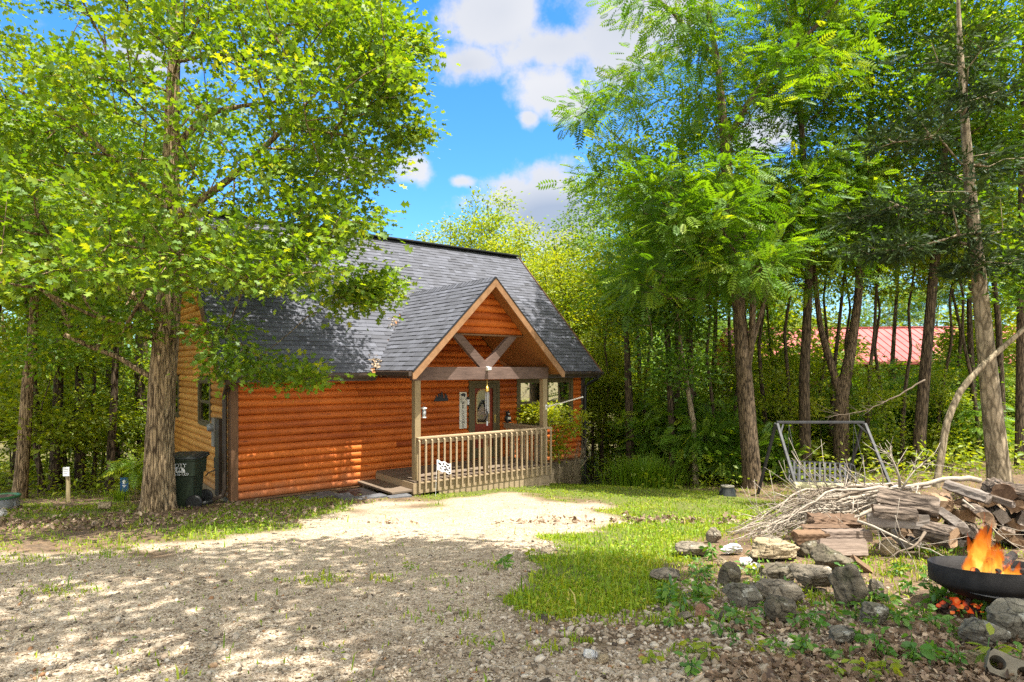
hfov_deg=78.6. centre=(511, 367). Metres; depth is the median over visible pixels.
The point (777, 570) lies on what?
rock
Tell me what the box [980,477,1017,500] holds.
firewood log
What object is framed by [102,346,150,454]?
understory sapling
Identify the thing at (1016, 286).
leaning sapling
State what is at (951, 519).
firewood log
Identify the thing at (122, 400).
understory sapling
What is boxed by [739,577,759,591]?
weed
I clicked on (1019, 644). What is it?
weed
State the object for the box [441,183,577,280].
woodland tree
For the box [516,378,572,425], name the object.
window
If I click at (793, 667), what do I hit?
fallen leaves
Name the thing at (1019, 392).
woodland tree
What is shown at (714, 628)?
weed
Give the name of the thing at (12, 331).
woodland tree
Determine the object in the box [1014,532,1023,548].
firewood log
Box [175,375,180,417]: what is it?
window
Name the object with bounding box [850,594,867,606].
weed
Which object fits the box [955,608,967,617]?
weed
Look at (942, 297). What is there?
woodland tree
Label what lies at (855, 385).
understory sapling
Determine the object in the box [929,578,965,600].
weed
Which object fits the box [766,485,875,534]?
cut branch
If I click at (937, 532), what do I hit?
firewood log
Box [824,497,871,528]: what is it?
cut branch
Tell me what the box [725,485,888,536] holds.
cut branch
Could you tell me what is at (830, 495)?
cut branch
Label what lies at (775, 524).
cut branch
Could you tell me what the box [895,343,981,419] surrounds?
understory sapling
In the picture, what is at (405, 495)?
paver
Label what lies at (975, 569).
burning log
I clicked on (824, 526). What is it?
timber
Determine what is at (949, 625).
weed
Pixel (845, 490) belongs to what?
cut branch
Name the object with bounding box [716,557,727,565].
rock
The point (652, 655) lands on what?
weed
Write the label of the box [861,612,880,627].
weed
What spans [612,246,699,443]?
slender tree
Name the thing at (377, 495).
paver
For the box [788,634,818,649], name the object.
weed
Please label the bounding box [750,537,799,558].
rock
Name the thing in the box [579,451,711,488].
tall grass clump
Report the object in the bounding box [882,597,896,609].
weed
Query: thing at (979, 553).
fire
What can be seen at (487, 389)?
wind chime
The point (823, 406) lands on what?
understory sapling
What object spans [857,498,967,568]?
cut branch
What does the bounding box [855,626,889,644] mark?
weed
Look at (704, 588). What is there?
weed
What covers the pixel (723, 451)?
understory sapling
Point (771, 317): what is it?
woodland tree
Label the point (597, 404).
woodland tree
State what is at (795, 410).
understory sapling
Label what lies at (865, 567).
timber
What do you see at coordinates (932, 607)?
weed
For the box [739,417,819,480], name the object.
understory sapling
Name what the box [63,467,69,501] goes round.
notice post
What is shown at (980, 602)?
weed
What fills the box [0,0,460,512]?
oak tree
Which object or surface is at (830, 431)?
slender tree
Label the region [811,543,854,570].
rock
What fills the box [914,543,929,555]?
weed
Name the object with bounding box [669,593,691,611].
weed
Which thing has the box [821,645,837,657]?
weed
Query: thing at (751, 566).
weed
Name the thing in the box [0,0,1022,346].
sky
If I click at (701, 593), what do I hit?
weed
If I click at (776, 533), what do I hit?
cut branch
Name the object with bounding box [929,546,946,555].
weed
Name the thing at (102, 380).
understory sapling
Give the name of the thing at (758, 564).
rock
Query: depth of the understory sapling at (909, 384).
21.31 m
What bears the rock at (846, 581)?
on the ground at (462, 526)
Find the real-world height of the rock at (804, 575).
0.155 m
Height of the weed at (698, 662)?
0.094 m
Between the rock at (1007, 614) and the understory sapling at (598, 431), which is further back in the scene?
the understory sapling at (598, 431)
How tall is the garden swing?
1.882 m
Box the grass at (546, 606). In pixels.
[0,459,1023,681]
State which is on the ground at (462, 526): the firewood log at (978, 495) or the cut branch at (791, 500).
the cut branch at (791, 500)
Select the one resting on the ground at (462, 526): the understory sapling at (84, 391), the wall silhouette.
the understory sapling at (84, 391)
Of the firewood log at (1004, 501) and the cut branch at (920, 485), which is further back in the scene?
the cut branch at (920, 485)
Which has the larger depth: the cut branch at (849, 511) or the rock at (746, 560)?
the cut branch at (849, 511)
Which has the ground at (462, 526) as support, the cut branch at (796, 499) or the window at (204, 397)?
the cut branch at (796, 499)
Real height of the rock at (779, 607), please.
0.179 m
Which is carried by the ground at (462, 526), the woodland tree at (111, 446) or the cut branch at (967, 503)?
the woodland tree at (111, 446)
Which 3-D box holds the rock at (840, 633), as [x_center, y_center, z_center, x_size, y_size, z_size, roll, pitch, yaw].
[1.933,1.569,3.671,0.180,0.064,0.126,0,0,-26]
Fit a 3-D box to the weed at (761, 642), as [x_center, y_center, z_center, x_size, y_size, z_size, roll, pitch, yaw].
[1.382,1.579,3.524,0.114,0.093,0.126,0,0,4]
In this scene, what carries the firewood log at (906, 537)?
on the ground at (462, 526)
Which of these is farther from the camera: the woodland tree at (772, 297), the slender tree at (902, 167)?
the woodland tree at (772, 297)
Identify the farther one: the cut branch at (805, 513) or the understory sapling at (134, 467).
the understory sapling at (134, 467)
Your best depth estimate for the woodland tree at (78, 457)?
17.40 m
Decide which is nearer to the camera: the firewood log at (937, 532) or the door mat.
the firewood log at (937, 532)
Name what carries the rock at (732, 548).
on the ground at (462, 526)
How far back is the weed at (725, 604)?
4.21 m
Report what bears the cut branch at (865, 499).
on the ground at (462, 526)
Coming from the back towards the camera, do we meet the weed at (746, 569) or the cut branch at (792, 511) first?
the cut branch at (792, 511)
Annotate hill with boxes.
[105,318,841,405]
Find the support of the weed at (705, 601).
on the ground at (462, 526)
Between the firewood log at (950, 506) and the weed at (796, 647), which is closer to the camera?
the weed at (796, 647)
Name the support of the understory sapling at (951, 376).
on the ground at (462, 526)
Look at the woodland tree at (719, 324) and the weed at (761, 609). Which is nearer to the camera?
the weed at (761, 609)
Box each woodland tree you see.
[0,59,130,476]
[0,114,78,430]
[0,137,132,498]
[0,301,51,361]
[0,308,24,388]
[1,191,142,490]
[1,217,156,488]
[12,209,92,459]
[16,91,211,478]
[20,39,276,466]
[22,235,158,492]
[75,158,205,448]
[87,302,154,454]
[406,211,508,251]
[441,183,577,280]
[443,212,540,269]
[478,216,590,324]
[524,223,658,472]
[525,262,589,344]
[526,244,594,286]
[539,159,643,464]
[542,260,636,363]
[552,177,671,414]
[560,258,688,467]
[573,77,791,481]
[575,328,642,479]
[577,277,667,465]
[581,337,616,444]
[584,238,718,483]
[585,282,654,449]
[595,272,747,484]
[614,129,822,419]
[614,145,726,387]
[635,305,697,408]
[636,231,759,482]
[664,304,732,392]
[683,169,803,403]
[693,0,920,480]
[704,176,803,381]
[711,286,814,335]
[768,0,994,473]
[771,269,846,325]
[833,269,925,326]
[838,0,1023,471]
[849,153,948,389]
[884,261,967,325]
[894,113,1017,456]
[898,177,1017,375]
[905,3,1021,426]
[922,0,1023,465]
[950,108,1017,433]
[989,279,1016,324]
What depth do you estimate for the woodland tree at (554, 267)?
24.20 m
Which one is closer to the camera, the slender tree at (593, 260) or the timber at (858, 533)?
the timber at (858, 533)
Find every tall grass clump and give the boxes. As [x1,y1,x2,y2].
[97,486,131,500]
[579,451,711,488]
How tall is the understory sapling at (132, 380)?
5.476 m
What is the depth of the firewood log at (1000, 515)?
6.19 m
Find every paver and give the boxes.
[299,493,332,499]
[316,491,336,497]
[334,493,355,499]
[354,493,386,499]
[387,493,411,498]
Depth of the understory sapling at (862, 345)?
26.67 m
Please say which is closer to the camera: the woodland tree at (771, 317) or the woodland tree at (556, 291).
the woodland tree at (556, 291)
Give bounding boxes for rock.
[0,508,6,516]
[98,501,111,508]
[583,648,597,658]
[597,654,608,663]
[649,567,680,580]
[674,541,708,554]
[678,611,692,618]
[695,603,710,617]
[706,527,720,542]
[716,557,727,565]
[716,610,730,620]
[717,561,740,585]
[720,543,742,553]
[722,582,762,607]
[739,557,751,565]
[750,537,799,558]
[750,562,759,571]
[754,578,805,601]
[757,561,794,580]
[763,534,782,539]
[764,594,795,622]
[788,563,831,586]
[794,540,816,557]
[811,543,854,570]
[828,564,869,607]
[828,625,854,642]
[859,601,888,625]
[868,579,884,601]
[878,527,894,536]
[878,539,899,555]
[958,617,1010,646]
[962,650,982,661]
[985,598,1023,643]
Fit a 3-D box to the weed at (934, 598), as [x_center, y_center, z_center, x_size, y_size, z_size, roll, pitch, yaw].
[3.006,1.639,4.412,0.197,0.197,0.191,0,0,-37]
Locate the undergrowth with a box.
[0,424,1023,498]
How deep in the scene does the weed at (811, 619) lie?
4.03 m
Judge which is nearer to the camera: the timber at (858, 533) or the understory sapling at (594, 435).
the timber at (858, 533)
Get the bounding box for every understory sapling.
[0,306,86,451]
[0,323,144,482]
[0,330,123,455]
[0,331,138,492]
[0,332,72,452]
[0,365,41,464]
[0,371,120,456]
[1,340,145,489]
[45,348,150,459]
[47,342,147,454]
[68,366,145,458]
[101,442,143,499]
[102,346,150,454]
[119,360,149,417]
[580,334,659,476]
[587,388,615,456]
[588,359,664,463]
[601,386,681,468]
[607,375,738,479]
[623,325,735,473]
[648,392,758,479]
[659,388,779,483]
[682,349,774,450]
[696,292,826,406]
[717,323,812,409]
[725,312,838,416]
[727,317,867,442]
[728,377,831,457]
[736,363,837,475]
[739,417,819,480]
[766,315,887,390]
[768,367,891,463]
[791,302,888,412]
[792,380,853,466]
[817,408,911,466]
[826,349,934,425]
[827,371,900,457]
[836,360,931,470]
[855,372,963,447]
[872,403,942,453]
[893,377,968,429]
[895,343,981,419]
[895,365,981,450]
[896,356,1014,453]
[909,303,1015,412]
[916,287,1016,414]
[919,303,1015,372]
[931,363,980,450]
[931,399,1014,457]
[934,301,1016,365]
[968,362,1015,433]
[976,360,1015,440]
[988,285,1015,378]
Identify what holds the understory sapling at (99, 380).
on the ground at (462, 526)
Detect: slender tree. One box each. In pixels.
[0,147,104,491]
[1,296,94,477]
[4,187,73,484]
[12,199,122,482]
[39,311,104,475]
[51,164,157,478]
[65,303,153,478]
[67,188,124,487]
[68,191,157,408]
[562,234,653,479]
[607,249,694,475]
[612,191,710,477]
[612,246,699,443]
[654,203,753,482]
[709,233,830,417]
[710,171,829,475]
[717,193,816,467]
[735,146,849,466]
[789,158,890,460]
[791,237,868,455]
[809,130,980,466]
[820,236,940,460]
[840,142,993,468]
[865,171,1020,467]
[892,170,1014,460]
[911,164,1015,450]
[935,166,1017,456]
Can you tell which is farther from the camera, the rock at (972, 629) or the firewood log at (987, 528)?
the firewood log at (987, 528)
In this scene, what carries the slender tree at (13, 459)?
on the ground at (462, 526)
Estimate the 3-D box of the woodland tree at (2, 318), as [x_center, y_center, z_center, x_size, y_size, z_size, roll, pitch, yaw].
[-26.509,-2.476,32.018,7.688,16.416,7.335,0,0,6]
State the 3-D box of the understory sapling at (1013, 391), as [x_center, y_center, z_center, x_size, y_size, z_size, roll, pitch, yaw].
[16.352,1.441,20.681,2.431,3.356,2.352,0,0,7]
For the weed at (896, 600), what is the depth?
4.46 m
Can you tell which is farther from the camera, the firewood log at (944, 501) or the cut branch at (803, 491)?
the cut branch at (803, 491)
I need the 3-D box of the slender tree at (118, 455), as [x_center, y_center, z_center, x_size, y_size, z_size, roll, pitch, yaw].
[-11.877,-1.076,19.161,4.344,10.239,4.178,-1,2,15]
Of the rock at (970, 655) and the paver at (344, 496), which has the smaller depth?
the rock at (970, 655)
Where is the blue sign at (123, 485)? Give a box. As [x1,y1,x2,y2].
[120,478,128,499]
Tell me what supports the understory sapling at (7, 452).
on the ground at (462, 526)
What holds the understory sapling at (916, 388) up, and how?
on the ground at (462, 526)
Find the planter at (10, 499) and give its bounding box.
[0,492,21,509]
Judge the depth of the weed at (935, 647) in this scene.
3.33 m
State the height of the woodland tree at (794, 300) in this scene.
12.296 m
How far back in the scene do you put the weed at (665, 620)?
4.00 m
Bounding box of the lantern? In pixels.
[421,402,426,417]
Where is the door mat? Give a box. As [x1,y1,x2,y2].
[336,488,376,496]
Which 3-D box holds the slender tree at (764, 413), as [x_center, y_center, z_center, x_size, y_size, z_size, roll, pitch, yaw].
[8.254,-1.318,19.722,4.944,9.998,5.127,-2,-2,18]
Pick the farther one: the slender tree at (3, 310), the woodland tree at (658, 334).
the woodland tree at (658, 334)
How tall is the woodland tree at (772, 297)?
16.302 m
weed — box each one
[402,561,415,569]
[496,554,514,568]
[523,548,538,559]
[639,649,664,663]
[655,578,678,605]
[656,574,676,595]
[663,607,681,626]
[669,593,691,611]
[673,651,701,675]
[678,638,702,653]
[680,659,702,671]
[681,576,715,596]
[690,566,701,580]
[691,555,710,564]
[691,589,712,608]
[694,641,722,659]
[695,564,714,579]
[696,592,712,597]
[698,542,725,560]
[706,610,728,636]
[722,601,739,614]
[723,605,760,624]
[727,627,740,645]
[734,560,756,574]
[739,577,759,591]
[740,612,762,634]
[746,563,764,575]
[746,636,765,652]
[756,601,765,617]
[759,630,785,649]
[778,641,794,655]
[784,613,804,628]
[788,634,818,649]
[789,638,811,653]
[793,613,807,624]
[796,601,808,612]
[798,606,818,624]
[798,621,813,630]
[807,612,830,634]
[813,599,851,620]
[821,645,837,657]
[824,645,861,663]
[826,658,848,678]
[837,601,859,618]
[849,623,868,643]
[849,657,884,681]
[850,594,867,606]
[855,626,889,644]
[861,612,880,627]
[864,658,903,675]
[868,589,885,602]
[869,634,895,659]
[878,588,903,604]
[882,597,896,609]
[882,644,898,657]
[887,604,909,626]
[890,561,912,574]
[893,558,909,574]
[895,609,914,629]
[898,575,917,594]
[898,600,920,619]
[900,632,939,660]
[902,648,921,663]
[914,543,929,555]
[914,601,936,618]
[914,637,949,664]
[918,566,930,581]
[918,576,945,597]
[919,609,954,629]
[921,585,954,603]
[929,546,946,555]
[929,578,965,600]
[943,617,958,632]
[943,654,960,663]
[946,627,962,640]
[946,640,975,672]
[947,546,965,554]
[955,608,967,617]
[964,623,1020,662]
[972,599,988,611]
[979,651,997,668]
[1008,641,1022,658]
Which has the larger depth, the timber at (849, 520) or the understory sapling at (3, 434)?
the understory sapling at (3, 434)
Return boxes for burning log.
[970,567,979,571]
[993,551,1017,573]
[1008,568,1023,574]
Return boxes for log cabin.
[174,207,603,502]
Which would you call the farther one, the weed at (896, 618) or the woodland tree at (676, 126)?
the woodland tree at (676, 126)
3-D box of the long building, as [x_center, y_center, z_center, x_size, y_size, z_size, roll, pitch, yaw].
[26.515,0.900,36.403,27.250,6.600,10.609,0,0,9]
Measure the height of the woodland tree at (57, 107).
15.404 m
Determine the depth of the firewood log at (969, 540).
6.27 m
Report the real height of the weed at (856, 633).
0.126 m
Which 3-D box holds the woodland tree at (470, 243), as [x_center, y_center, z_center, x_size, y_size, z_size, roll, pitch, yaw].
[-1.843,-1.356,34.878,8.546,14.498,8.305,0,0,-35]
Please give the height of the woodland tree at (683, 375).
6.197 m
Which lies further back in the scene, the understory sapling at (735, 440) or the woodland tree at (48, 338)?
the woodland tree at (48, 338)
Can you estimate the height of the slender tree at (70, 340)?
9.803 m
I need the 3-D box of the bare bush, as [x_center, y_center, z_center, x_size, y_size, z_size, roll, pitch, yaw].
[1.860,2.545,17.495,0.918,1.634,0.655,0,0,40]
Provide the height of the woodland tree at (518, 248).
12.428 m
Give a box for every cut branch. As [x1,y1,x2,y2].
[720,471,874,534]
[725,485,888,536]
[727,478,893,530]
[727,484,860,540]
[729,471,897,532]
[729,479,875,531]
[729,498,875,533]
[731,470,909,530]
[731,485,877,535]
[735,460,868,531]
[737,489,865,541]
[739,471,841,532]
[739,498,870,538]
[740,486,798,530]
[744,485,913,538]
[745,486,930,527]
[746,475,887,530]
[746,478,835,538]
[747,465,915,535]
[748,485,911,538]
[749,489,875,536]
[750,461,857,529]
[756,462,875,530]
[756,475,834,533]
[761,468,845,515]
[761,480,912,534]
[765,476,855,523]
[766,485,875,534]
[780,460,865,523]
[782,492,848,530]
[784,496,875,529]
[789,439,842,513]
[794,492,919,529]
[796,465,922,525]
[796,466,893,521]
[800,475,981,517]
[820,379,925,424]
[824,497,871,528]
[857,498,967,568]
[863,438,920,487]
[870,531,939,567]
[877,530,906,558]
[900,448,964,490]
[962,499,1023,551]
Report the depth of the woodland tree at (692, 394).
17.75 m
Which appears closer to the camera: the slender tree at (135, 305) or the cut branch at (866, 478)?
the cut branch at (866, 478)
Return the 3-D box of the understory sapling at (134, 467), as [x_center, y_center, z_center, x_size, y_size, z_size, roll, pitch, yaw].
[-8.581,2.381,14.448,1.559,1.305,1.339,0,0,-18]
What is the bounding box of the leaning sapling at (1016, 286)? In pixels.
[932,245,1023,487]
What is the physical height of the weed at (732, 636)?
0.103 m
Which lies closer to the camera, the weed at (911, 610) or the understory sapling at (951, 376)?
the weed at (911, 610)
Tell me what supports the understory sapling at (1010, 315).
on the ground at (462, 526)
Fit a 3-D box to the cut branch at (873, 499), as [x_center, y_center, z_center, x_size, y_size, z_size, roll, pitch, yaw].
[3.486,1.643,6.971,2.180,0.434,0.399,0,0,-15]
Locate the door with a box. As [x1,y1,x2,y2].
[468,380,499,459]
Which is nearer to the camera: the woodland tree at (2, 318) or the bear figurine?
the bear figurine
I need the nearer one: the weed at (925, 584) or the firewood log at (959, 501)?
the weed at (925, 584)
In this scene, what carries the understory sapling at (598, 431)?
on the ground at (462, 526)
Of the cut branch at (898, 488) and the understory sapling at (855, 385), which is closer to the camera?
the cut branch at (898, 488)
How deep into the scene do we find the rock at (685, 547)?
6.26 m
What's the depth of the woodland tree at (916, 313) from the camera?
45.96 m
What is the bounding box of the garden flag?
[435,460,450,495]
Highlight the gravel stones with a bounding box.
[0,492,1023,681]
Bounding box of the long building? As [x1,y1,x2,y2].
[710,325,1015,418]
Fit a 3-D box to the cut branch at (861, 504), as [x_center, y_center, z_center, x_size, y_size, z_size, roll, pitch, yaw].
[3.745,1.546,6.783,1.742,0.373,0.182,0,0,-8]
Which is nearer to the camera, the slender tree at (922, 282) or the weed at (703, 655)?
the weed at (703, 655)
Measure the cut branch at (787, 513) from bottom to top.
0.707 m
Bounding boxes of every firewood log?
[866,512,929,529]
[872,504,918,520]
[876,487,939,517]
[890,529,910,548]
[896,528,908,538]
[909,536,923,548]
[913,520,959,548]
[922,492,948,507]
[931,514,940,521]
[939,507,969,533]
[940,491,953,512]
[942,480,992,504]
[951,508,975,522]
[954,496,970,505]
[957,537,966,546]
[959,533,975,546]
[960,501,995,527]
[964,521,979,539]
[978,501,996,507]
[978,528,994,547]
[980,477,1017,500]
[983,505,1011,524]
[983,517,995,537]
[991,494,1015,508]
[994,480,1023,501]
[994,529,1021,546]
[995,524,1014,541]
[996,518,1023,531]
[1001,499,1023,513]
[1006,509,1023,525]
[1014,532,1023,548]
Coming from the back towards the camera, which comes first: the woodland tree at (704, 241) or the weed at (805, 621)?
the woodland tree at (704, 241)
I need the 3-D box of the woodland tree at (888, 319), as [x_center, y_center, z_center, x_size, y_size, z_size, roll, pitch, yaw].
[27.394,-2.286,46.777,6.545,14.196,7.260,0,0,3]
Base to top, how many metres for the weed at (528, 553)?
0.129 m
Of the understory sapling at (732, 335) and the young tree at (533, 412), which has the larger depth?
the understory sapling at (732, 335)
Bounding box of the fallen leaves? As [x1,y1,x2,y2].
[0,494,1023,681]
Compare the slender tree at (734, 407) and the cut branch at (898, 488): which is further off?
the slender tree at (734, 407)
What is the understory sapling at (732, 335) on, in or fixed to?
on the ground at (462, 526)
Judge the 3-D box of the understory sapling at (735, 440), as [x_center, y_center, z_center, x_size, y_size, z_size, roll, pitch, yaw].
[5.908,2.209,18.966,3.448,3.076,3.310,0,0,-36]
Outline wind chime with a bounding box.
[485,384,488,425]
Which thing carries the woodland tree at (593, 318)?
on the ground at (462, 526)
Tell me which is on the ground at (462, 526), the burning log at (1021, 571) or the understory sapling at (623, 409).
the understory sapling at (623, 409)
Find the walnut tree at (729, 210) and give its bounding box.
[536,0,909,488]
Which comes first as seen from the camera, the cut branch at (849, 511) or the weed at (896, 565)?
the weed at (896, 565)
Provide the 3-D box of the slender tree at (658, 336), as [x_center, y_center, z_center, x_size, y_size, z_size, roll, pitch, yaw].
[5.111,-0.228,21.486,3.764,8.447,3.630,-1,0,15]
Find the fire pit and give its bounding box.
[927,556,1023,616]
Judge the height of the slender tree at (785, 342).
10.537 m
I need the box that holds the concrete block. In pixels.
[983,647,1023,681]
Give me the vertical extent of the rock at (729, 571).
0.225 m
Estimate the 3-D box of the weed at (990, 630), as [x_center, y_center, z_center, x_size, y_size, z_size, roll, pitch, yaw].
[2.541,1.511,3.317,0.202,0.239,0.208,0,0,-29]
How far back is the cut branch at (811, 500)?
7.30 m
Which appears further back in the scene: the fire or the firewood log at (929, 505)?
the firewood log at (929, 505)
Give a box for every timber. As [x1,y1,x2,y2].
[790,529,829,544]
[799,523,849,529]
[806,512,865,528]
[816,538,867,556]
[821,528,872,541]
[849,554,874,572]
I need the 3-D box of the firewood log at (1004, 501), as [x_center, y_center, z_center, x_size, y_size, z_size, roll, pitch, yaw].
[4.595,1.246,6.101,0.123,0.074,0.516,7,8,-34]
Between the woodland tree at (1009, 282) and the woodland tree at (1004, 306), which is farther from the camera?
the woodland tree at (1004, 306)
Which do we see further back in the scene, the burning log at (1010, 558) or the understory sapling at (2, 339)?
the understory sapling at (2, 339)
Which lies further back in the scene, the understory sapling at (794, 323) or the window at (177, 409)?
the understory sapling at (794, 323)
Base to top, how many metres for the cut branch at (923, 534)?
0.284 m
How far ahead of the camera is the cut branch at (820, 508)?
6.73 m
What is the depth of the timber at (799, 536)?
6.00 m
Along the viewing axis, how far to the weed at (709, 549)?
6.11 m
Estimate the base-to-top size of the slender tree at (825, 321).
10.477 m
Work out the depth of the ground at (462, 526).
5.63 m
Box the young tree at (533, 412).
[515,400,593,483]
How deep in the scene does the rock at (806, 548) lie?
5.97 m
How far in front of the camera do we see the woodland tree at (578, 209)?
30.48 m
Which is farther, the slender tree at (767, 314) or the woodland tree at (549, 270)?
the woodland tree at (549, 270)
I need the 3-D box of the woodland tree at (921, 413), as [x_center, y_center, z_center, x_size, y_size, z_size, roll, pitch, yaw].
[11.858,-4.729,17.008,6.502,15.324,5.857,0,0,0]
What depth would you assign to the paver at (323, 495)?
13.00 m
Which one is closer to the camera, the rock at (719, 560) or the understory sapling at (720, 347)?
the rock at (719, 560)
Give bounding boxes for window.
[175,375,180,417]
[198,377,212,426]
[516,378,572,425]
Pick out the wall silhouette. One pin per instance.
(441, 398)
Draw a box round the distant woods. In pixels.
[3,297,1014,428]
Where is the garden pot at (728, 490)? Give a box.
[719,484,735,496]
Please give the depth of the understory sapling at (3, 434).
19.34 m
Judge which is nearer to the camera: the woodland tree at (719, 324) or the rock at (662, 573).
the rock at (662, 573)
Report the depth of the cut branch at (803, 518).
7.06 m
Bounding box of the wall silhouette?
[434,392,447,400]
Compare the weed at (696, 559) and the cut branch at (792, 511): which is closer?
the weed at (696, 559)
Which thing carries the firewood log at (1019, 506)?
on the firewood log at (1018, 516)
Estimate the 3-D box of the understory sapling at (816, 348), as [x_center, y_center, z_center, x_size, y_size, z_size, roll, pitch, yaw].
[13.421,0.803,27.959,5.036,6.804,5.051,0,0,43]
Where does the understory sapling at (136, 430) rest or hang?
on the ground at (462, 526)
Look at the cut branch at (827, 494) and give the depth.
7.43 m
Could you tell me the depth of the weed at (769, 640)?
3.55 m
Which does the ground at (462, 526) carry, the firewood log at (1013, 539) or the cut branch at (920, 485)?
the firewood log at (1013, 539)
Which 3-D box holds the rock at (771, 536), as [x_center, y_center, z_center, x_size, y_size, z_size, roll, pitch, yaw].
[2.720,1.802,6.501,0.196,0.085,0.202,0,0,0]
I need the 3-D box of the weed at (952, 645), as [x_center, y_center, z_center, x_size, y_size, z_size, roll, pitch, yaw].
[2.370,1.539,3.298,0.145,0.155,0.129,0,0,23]
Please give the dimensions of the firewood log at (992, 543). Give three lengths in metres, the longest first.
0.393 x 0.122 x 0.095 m
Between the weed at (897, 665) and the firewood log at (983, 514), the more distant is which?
the firewood log at (983, 514)
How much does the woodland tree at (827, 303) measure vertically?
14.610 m
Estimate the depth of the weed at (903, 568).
5.23 m
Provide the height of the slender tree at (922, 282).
8.508 m
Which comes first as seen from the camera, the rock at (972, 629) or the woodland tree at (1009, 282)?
the rock at (972, 629)
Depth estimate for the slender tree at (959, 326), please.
21.55 m
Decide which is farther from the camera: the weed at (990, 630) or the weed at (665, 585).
the weed at (665, 585)
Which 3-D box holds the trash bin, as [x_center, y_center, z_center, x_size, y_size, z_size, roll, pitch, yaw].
[-6.306,2.202,12.156,0.736,1.060,0.816,0,0,-8]
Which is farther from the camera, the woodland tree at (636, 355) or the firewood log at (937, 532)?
the woodland tree at (636, 355)
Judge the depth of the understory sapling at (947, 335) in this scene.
23.47 m
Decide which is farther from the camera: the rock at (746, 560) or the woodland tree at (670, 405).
the woodland tree at (670, 405)
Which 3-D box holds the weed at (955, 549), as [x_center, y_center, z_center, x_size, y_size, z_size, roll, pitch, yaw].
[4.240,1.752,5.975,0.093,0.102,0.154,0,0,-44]
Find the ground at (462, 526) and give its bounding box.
[0,414,1023,681]
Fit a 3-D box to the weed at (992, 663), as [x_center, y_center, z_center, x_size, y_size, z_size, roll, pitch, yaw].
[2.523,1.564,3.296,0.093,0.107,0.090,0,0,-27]
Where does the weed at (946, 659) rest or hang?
on the ground at (462, 526)
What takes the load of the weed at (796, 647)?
on the ground at (462, 526)
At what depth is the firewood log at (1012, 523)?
6.19 m
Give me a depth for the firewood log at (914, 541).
6.25 m
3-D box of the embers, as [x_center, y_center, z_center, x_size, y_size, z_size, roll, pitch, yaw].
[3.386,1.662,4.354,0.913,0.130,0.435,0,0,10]
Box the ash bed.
[970,592,1023,599]
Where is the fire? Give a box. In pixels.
[963,530,1018,574]
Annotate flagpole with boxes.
[545,396,582,408]
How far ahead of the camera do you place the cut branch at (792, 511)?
7.10 m
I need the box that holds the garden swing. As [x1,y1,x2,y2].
[756,421,891,497]
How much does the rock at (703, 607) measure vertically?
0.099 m
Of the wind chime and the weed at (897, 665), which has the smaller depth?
the weed at (897, 665)
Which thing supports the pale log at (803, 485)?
on the ground at (462, 526)
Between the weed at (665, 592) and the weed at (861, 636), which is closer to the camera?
the weed at (861, 636)
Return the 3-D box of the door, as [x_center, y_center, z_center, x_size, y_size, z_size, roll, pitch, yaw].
[-0.734,1.365,16.360,0.990,2.030,0.165,0,0,-38]
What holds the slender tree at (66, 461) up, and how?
on the ground at (462, 526)
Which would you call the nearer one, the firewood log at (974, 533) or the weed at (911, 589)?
the weed at (911, 589)
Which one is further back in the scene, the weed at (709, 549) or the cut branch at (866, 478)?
the cut branch at (866, 478)
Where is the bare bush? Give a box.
[562,434,590,483]
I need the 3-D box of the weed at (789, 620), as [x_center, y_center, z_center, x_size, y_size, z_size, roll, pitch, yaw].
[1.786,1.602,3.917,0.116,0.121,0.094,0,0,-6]
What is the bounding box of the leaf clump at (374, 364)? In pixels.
[368,354,387,376]
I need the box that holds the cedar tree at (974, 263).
[802,0,1023,482]
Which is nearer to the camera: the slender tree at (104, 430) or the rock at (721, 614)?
the rock at (721, 614)
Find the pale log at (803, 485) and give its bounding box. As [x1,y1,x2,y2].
[792,482,843,491]
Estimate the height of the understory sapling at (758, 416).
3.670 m
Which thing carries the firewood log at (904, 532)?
on the firewood log at (906, 537)
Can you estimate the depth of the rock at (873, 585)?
4.61 m
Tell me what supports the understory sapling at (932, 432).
on the ground at (462, 526)
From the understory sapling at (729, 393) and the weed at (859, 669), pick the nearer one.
the weed at (859, 669)
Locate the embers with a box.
[927,595,985,617]
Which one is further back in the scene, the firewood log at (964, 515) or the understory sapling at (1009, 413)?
the understory sapling at (1009, 413)
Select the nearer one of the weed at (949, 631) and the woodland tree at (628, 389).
the weed at (949, 631)
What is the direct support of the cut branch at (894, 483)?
on the ground at (462, 526)
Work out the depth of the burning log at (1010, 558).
4.33 m
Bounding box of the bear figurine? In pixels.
[504,410,511,422]
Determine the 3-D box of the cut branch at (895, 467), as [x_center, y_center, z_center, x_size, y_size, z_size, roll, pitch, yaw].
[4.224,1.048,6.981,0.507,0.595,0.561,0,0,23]
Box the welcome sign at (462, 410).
[459,392,466,428]
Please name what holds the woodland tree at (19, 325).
on the ground at (462, 526)
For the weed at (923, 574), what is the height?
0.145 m
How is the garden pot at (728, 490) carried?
on the ground at (462, 526)
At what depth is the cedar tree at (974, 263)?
10.98 m
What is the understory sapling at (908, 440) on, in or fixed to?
on the ground at (462, 526)
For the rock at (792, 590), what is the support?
on the ground at (462, 526)
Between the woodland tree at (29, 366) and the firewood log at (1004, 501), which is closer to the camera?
the firewood log at (1004, 501)
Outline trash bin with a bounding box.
[175,451,212,507]
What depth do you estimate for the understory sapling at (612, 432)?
20.98 m
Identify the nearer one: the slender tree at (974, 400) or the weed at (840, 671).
the weed at (840, 671)

